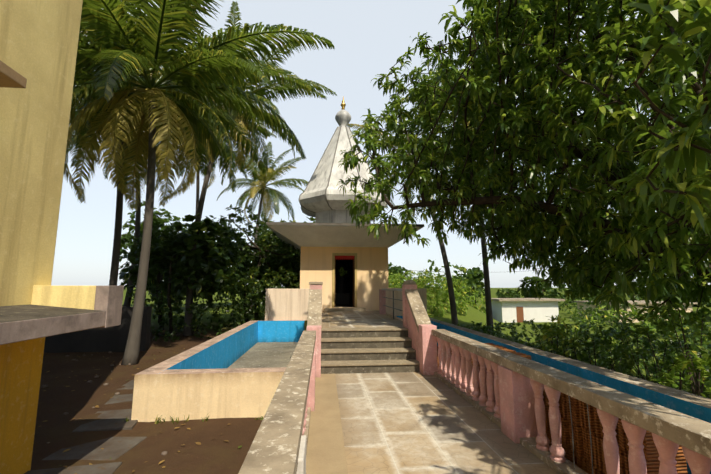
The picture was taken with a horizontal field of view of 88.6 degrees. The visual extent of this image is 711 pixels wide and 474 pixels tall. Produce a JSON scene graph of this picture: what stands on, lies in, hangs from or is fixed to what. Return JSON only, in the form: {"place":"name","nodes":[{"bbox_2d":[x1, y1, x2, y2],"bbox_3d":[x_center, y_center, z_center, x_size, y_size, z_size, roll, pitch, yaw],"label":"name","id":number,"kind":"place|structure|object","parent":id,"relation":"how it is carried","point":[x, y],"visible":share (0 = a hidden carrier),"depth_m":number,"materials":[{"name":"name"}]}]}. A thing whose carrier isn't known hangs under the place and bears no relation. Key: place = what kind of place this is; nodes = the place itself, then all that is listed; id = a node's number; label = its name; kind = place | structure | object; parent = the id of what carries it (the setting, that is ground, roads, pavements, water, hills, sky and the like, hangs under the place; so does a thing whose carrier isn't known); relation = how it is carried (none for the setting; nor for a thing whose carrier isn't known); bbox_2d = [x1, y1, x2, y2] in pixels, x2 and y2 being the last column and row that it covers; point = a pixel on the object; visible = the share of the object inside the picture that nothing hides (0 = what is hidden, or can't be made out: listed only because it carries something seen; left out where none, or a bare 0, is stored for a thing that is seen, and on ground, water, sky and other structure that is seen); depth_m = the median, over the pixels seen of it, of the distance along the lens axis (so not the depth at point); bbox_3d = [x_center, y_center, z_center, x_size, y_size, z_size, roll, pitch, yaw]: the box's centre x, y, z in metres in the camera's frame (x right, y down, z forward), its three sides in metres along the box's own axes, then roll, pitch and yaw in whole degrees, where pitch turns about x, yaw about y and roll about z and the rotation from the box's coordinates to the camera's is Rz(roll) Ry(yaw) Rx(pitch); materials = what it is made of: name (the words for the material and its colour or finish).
{"place":"outdoors","nodes":[
{"label":"outdoors","id":0,"kind":"place"},
{"bbox_2d":[300,246,388,310],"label":"temple walls","id":1,"kind":"structure","parent":0,"point":[372,269],"depth_m":13.70,"materials":[{"name":"yellow paint"}]},
{"bbox_2d":[332,253,356,307],"bbox_3d":[-0.409,1.620,13.711,0.940,2.020,0.145,1,-8,-5],"label":"door frame","id":2,"kind":"object","parent":1,"relation":"in","point":[333,264],"visible":0.94,"depth_m":13.67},
{"bbox_2d":[338,267,346,275],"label":"door garland leaves","id":3,"kind":"object","parent":2,"relation":"attached to","point":[342,270],"visible":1,"depth_m":13.97,"materials":[{"name":"green plant"}]},
{"bbox_2d":[334,256,354,306],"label":"temple door leaves","id":4,"kind":"object","parent":2,"relation":"attached to","point":[353,279],"visible":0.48,"depth_m":13.82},
{"bbox_2d":[335,256,353,259],"bbox_3d":[-0.408,0.794,13.813,0.740,0.165,0.015,1,-8,-5],"label":"temple toran","id":5,"kind":"object","parent":2,"relation":"attached to","point":[344,257],"visible":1,"depth_m":13.81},
{"bbox_2d":[266,222,423,251],"bbox_3d":[-0.549,0.242,15.520,5.560,0.720,5.560,1,-8,-5],"label":"roof eave","id":6,"kind":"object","parent":1,"relation":"on","point":[296,235],"depth_m":13.23,"materials":[{"name":"grey concrete"}]},
{"bbox_2d":[299,96,386,222],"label":"temple spire","id":7,"kind":"structure","parent":6,"relation":"on","point":[322,199],"depth_m":14.70,"materials":[{"name":"white concrete"}]},
{"bbox_2d":[335,258,354,306],"bbox_3d":[-0.549,1.470,15.352,2.820,3.000,2.820,1,-8,-5],"label":"doorway interior","id":8,"kind":"object","parent":1,"relation":"in","point":[347,264],"visible":0.02,"depth_m":16.72,"materials":[{"name":"black"}]},
{"bbox_2d":[31,286,710,473],"bbox_3d":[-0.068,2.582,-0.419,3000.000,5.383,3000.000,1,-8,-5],"label":"ground","id":9,"kind":"structure","parent":0,"point":[214,452],"depth_m":4.78,"materials":[{"name":"brown soil"}]},
{"bbox_2d":[0,0,82,473],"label":"building wall","id":10,"kind":"structure","parent":9,"relation":"on","point":[39,39],"depth_m":3.19,"materials":[{"name":"yellow paint"}]},
{"bbox_2d":[0,60,26,87],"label":"ledge","id":11,"kind":"object","parent":10,"relation":"attached to","point":[10,77],"visible":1,"depth_m":2.68,"materials":[{"name":"beige concrete"}]},
{"bbox_2d":[0,286,123,344],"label":"balcony","id":12,"kind":"structure","parent":10,"relation":"attached to","point":[51,311],"depth_m":3.08,"materials":[{"name":"concrete"}]},
{"bbox_2d":[24,380,146,473],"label":"stepping stones","id":13,"kind":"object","parent":9,"relation":"on","point":[115,448],"depth_m":3.74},
{"bbox_2d":[44,306,151,352],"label":"compound wall","id":14,"kind":"structure","parent":9,"relation":"on","point":[112,339],"depth_m":9.16,"materials":[{"name":"grey concrete"}]},
{"bbox_2d":[41,351,167,454],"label":"ground pebbles","id":15,"kind":"object","parent":9,"relation":"on","point":[118,393],"visible":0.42,"depth_m":5.93,"materials":[{"name":"stone"}]},
{"bbox_2d":[66,66,208,306],"bbox_3d":[-9.571,-2.352,15.624,8.384,12.366,8.241,1,-8,-5],"label":"palm","id":16,"kind":"object","parent":9,"relation":"on","point":[127,301],"depth_m":14.80,"materials":[{"name":"green plant"}]},
{"bbox_2d":[38,346,241,473],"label":"ground litter","id":17,"kind":"object","parent":9,"relation":"on","point":[198,443],"visible":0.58,"depth_m":4.14,"materials":[{"name":"brown plant"}]},
{"bbox_2d":[119,238,186,322],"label":"tree","id":18,"kind":"object","parent":9,"relation":"on","point":[126,264],"depth_m":16.51,"materials":[{"name":"green plant"}]},
{"bbox_2d":[119,201,188,305],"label":"tree","id":19,"kind":"object","parent":9,"relation":"on","point":[126,240],"depth_m":28.64,"materials":[{"name":"green plant"}]},
{"bbox_2d":[66,0,243,285],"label":"palm","id":20,"kind":"object","parent":9,"relation":"on","point":[80,108],"depth_m":10.28,"materials":[{"name":"green plant"}]},
{"bbox_2d":[150,270,178,309],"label":"tree","id":21,"kind":"object","parent":9,"relation":"on","point":[166,294],"depth_m":25.17,"materials":[{"name":"green plant"}]},
{"bbox_2d":[134,221,219,329],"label":"tree","id":22,"kind":"object","parent":9,"relation":"on","point":[155,236],"depth_m":13.10,"materials":[{"name":"green plant"}]},
{"bbox_2d":[119,213,243,332],"bbox_3d":[-6.132,1.360,13.037,4.175,4.073,2.864,-3,-8,22],"label":"tree","id":23,"kind":"object","parent":9,"relation":"on","point":[199,262],"depth_m":12.36,"materials":[{"name":"green plant"}]},
{"bbox_2d":[124,413,262,424],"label":"grass tufts","id":24,"kind":"object","parent":9,"relation":"on","point":[156,421],"visible":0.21,"depth_m":4.38,"materials":[{"name":"green plant"}]},
{"bbox_2d":[64,0,334,364],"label":"palm","id":25,"kind":"object","parent":9,"relation":"on","point":[154,42],"depth_m":8.53,"materials":[{"name":"green plant"}]},
{"bbox_2d":[120,250,299,341],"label":"hedge leaves","id":26,"kind":"object","parent":9,"relation":"on","point":[259,310],"visible":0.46,"depth_m":12.77,"materials":[{"name":"green plant"}]},
{"bbox_2d":[183,218,247,302],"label":"tree","id":27,"kind":"object","parent":9,"relation":"on","point":[245,243],"depth_m":29.78,"materials":[{"name":"green plant"}]},
{"bbox_2d":[157,90,276,219],"bbox_3d":[-8.483,-2.279,19.545,8.051,13.239,7.786,1,-8,-5],"label":"palm","id":28,"kind":"object","parent":9,"relation":"on","point":[214,167],"depth_m":20.07,"materials":[{"name":"green plant"}]},
{"bbox_2d":[131,320,304,421],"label":"tank walls","id":29,"kind":"structure","parent":9,"relation":"on","point":[201,380],"depth_m":4.54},
{"bbox_2d":[228,342,297,367],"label":"tank floor","id":30,"kind":"structure","parent":29,"relation":"in","point":[267,354],"depth_m":9.09,"materials":[{"name":"grey concrete"}]},
{"bbox_2d":[214,260,251,304],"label":"tree","id":31,"kind":"object","parent":9,"relation":"on","point":[216,290],"depth_m":31.08,"materials":[{"name":"green plant"}]},
{"bbox_2d":[132,1,336,335],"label":"palm","id":32,"kind":"object","parent":9,"relation":"on","point":[260,93],"depth_m":13.86,"materials":[{"name":"green plant"}]},
{"bbox_2d":[201,214,296,321],"bbox_3d":[-4.939,1.271,17.013,4.672,5.328,5.101,1,-8,-5],"label":"tree","id":33,"kind":"object","parent":9,"relation":"on","point":[241,245],"depth_m":16.54,"materials":[{"name":"green plant"}]},
{"bbox_2d":[219,204,300,318],"bbox_3d":[-3.870,1.167,15.266,4.876,5.062,2.918,-4,-9,26],"label":"tree","id":34,"kind":"object","parent":9,"relation":"on","point":[292,266],"depth_m":14.84,"materials":[{"name":"green plant"}]},
{"bbox_2d":[252,219,271,240],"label":"tree","id":35,"kind":"object","parent":9,"relation":"on","point":[261,228],"visible":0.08,"depth_m":31.25,"materials":[{"name":"green plant"}]},
{"bbox_2d":[217,142,307,313],"bbox_3d":[-6.016,-0.748,24.718,7.328,11.588,7.217,1,-8,-5],"label":"palm","id":36,"kind":"object","parent":9,"relation":"on","point":[270,175],"depth_m":24.78,"materials":[{"name":"green plant"}]},
{"bbox_2d":[246,236,296,288],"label":"tree","id":37,"kind":"object","parent":9,"relation":"on","point":[275,263],"depth_m":25.80,"materials":[{"name":"green plant"}]},
{"bbox_2d":[260,221,300,291],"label":"tree","id":38,"kind":"object","parent":9,"relation":"on","point":[299,253],"depth_m":18.62,"materials":[{"name":"green plant"}]},
{"bbox_2d":[304,217,315,222],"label":"tree","id":39,"kind":"object","parent":9,"relation":"on","point":[312,219],"depth_m":28.53,"materials":[{"name":"green plant"}]},
{"bbox_2d":[306,282,322,376],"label":"stair parapet","id":40,"kind":"structure","parent":9,"relation":"on","point":[314,319],"depth_m":6.97,"materials":[{"name":"pink paint"}]},
{"bbox_2d":[265,288,426,320],"bbox_3d":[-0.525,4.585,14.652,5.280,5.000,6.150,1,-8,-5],"label":"parapet wall","id":41,"kind":"structure","parent":9,"relation":"on","point":[286,304],"depth_m":11.74,"materials":[{"name":"beige paint"}]},
{"bbox_2d":[322,311,402,327],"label":"platform floor","id":42,"kind":"structure","parent":9,"relation":"on","point":[345,319],"depth_m":9.62,"materials":[{"name":"stone"}]},
{"bbox_2d":[324,308,365,310],"bbox_3d":[-0.391,2.663,13.360,1.500,0.100,0.319,1,-8,-5],"label":"doorstep","id":43,"kind":"object","parent":42,"relation":"on","point":[344,309],"visible":1,"depth_m":13.22,"materials":[{"name":"beige stone"}]},
{"bbox_2d":[379,288,402,318],"bbox_3d":[1.035,1.852,10.112,0.180,0.830,3.800,1,-8,-5],"label":"pipe rail","id":44,"kind":"object","parent":42,"relation":"on","point":[382,300],"visible":0.77,"depth_m":11.76,"materials":[{"name":"grey metal"}]},
{"bbox_2d":[321,327,419,373],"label":"stairs","id":45,"kind":"structure","parent":9,"relation":"on","point":[369,350],"depth_m":7.06,"materials":[{"name":"stone"}]},
{"bbox_2d":[388,262,407,285],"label":"tree","id":46,"kind":"object","parent":9,"relation":"on","point":[396,269],"depth_m":72.83,"materials":[{"name":"green plant"}]},
{"bbox_2d":[347,72,457,324],"bbox_3d":[2.817,-1.045,17.809,6.977,12.427,6.554,1,-8,-5],"label":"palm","id":47,"kind":"object","parent":9,"relation":"on","point":[351,125],"depth_m":16.76,"materials":[{"name":"green plant"}]},
{"bbox_2d":[402,280,437,374],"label":"stair parapet","id":48,"kind":"structure","parent":9,"relation":"on","point":[417,323],"depth_m":7.04,"materials":[{"name":"pink paint"}]},
{"bbox_2d":[388,270,471,316],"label":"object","id":49,"kind":"object","parent":9,"relation":"on","point":[436,288],"visible":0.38,"depth_m":23.65,"materials":[{"name":"green plant"}]},
{"bbox_2d":[392,65,493,329],"bbox_3d":[5.400,-1.768,17.210,7.165,13.880,7.045,1,-8,-5],"label":"palm","id":50,"kind":"object","parent":9,"relation":"on","point":[489,318],"depth_m":16.34,"materials":[{"name":"plant"}]},
{"bbox_2d":[335,372,557,473],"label":"walkway floor","id":51,"kind":"structure","parent":9,"relation":"on","point":[407,423],"depth_m":3.95,"materials":[{"name":"stone"}]},
{"bbox_2d":[238,330,315,473],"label":"parapet wall","id":52,"kind":"structure","parent":51,"relation":"on","point":[281,431],"depth_m":2.17,"materials":[{"name":"pink paint"}]},
{"bbox_2d":[297,435,305,473],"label":"rail post","id":53,"kind":"object","parent":52,"relation":"attached to","point":[301,468],"visible":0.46,"depth_m":1.87,"materials":[{"name":"white paint"}]},
{"bbox_2d":[306,374,347,473],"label":"walkway","id":54,"kind":"structure","parent":51,"relation":"on","point":[325,454],"depth_m":3.88,"materials":[{"name":"beige concrete"}]},
{"bbox_2d":[432,329,710,473],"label":"rail","id":55,"kind":"object","parent":51,"relation":"on","point":[516,386],"visible":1,"depth_m":3.23,"materials":[{"name":"pink paint"}]},
{"bbox_2d":[456,267,484,304],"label":"tree","id":56,"kind":"object","parent":9,"relation":"on","point":[480,275],"depth_m":73.70,"materials":[{"name":"green plant"}]},
{"bbox_2d":[496,288,520,297],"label":"tree","id":57,"kind":"object","parent":9,"relation":"on","point":[507,295],"depth_m":102.38,"materials":[{"name":"green plant"}]},
{"bbox_2d":[336,0,710,336],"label":"mango tree","id":58,"kind":"object","parent":9,"relation":"on","point":[692,21],"depth_m":6.52,"materials":[{"name":"green plant"}]},
{"bbox_2d":[520,276,565,302],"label":"tree","id":59,"kind":"object","parent":9,"relation":"on","point":[552,293],"depth_m":74.40,"materials":[{"name":"green plant"}]},
{"bbox_2d":[457,310,644,374],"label":"shrub leaves","id":60,"kind":"object","parent":9,"relation":"on","point":[497,333],"visible":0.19,"depth_m":14.26,"materials":[{"name":"green plant"}]},
{"bbox_2d":[396,316,710,473],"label":"tank walls","id":61,"kind":"structure","parent":9,"relation":"on","point":[691,404],"depth_m":3.88,"materials":[{"name":"woven wicker"},{"name":"blue paint"},{"name":"weathered concrete"}]},
{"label":"tank floor","id":62,"kind":"structure","parent":61,"relation":"on","visible":0},
{"bbox_2d":[437,343,687,473],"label":"roof tile stacks","id":63,"kind":"object","parent":62,"relation":"on","point":[582,444],"visible":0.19,"depth_m":3.10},
{"bbox_2d":[412,259,710,379],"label":"bushes","id":64,"kind":"object","parent":9,"relation":"on","point":[472,283],"visible":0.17,"depth_m":27.81,"materials":[{"name":"green plant"}]},
{"bbox_2d":[563,284,590,304],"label":"tree","id":65,"kind":"object","parent":9,"relation":"on","point":[570,302],"visible":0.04,"depth_m":89.44,"materials":[{"name":"green plant"}]},
{"bbox_2d":[456,289,710,361],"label":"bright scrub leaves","id":66,"kind":"object","parent":9,"relation":"on","point":[471,303],"visible":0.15,"depth_m":26.12,"materials":[{"name":"green plant"}]},
{"bbox_2d":[568,278,610,300],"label":"tree","id":67,"kind":"object","parent":9,"relation":"on","point":[590,288],"depth_m":76.89,"materials":[{"name":"green plant"}]},
{"bbox_2d":[483,298,697,322],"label":"white building","id":68,"kind":"structure","parent":9,"relation":"on","point":[508,310],"depth_m":46.20,"materials":[{"name":"paint"}]},
{"bbox_2d":[519,318,710,397],"bbox_3d":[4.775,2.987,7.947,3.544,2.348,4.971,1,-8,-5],"label":"shrub","id":69,"kind":"object","parent":9,"relation":"on","point":[635,336],"depth_m":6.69,"materials":[{"name":"green plant"}]},
{"bbox_2d":[578,294,652,339],"bbox_3d":[22.815,6.827,31.410,5.354,4.388,5.626,1,-8,-5],"label":"bush","id":70,"kind":"object","parent":9,"relation":"on","point":[628,315],"depth_m":31.32,"materials":[{"name":"green plant"}]},
{"bbox_2d":[534,315,710,395],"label":"bright shrub","id":71,"kind":"object","parent":9,"relation":"on","point":[700,362],"depth_m":4.33,"materials":[{"name":"green plant"}]},
{"bbox_2d":[549,301,710,397],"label":"shrub","id":72,"kind":"object","parent":9,"relation":"on","point":[618,350],"depth_m":5.16,"materials":[{"name":"green plant"}]},
{"bbox_2d":[628,282,665,300],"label":"tree","id":73,"kind":"object","parent":9,"relation":"on","point":[642,297],"visible":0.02,"depth_m":80.77,"materials":[{"name":"green plant"}]},
{"bbox_2d":[680,283,710,306],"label":"tree","id":74,"kind":"object","parent":9,"relation":"on","point":[704,303],"visible":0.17,"depth_m":75.39,"materials":[{"name":"green plant"}]},
{"bbox_2d":[51,0,710,287],"label":"sky","id":75,"kind":"structure","parent":0,"point":[368,38],"materials":[{"name":"white"}]},
{"bbox_2d":[386,312,402,320],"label":"platform side wall","id":76,"kind":"structure","parent":0,"point":[398,318],"depth_m":10.33,"materials":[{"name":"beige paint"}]}
]}

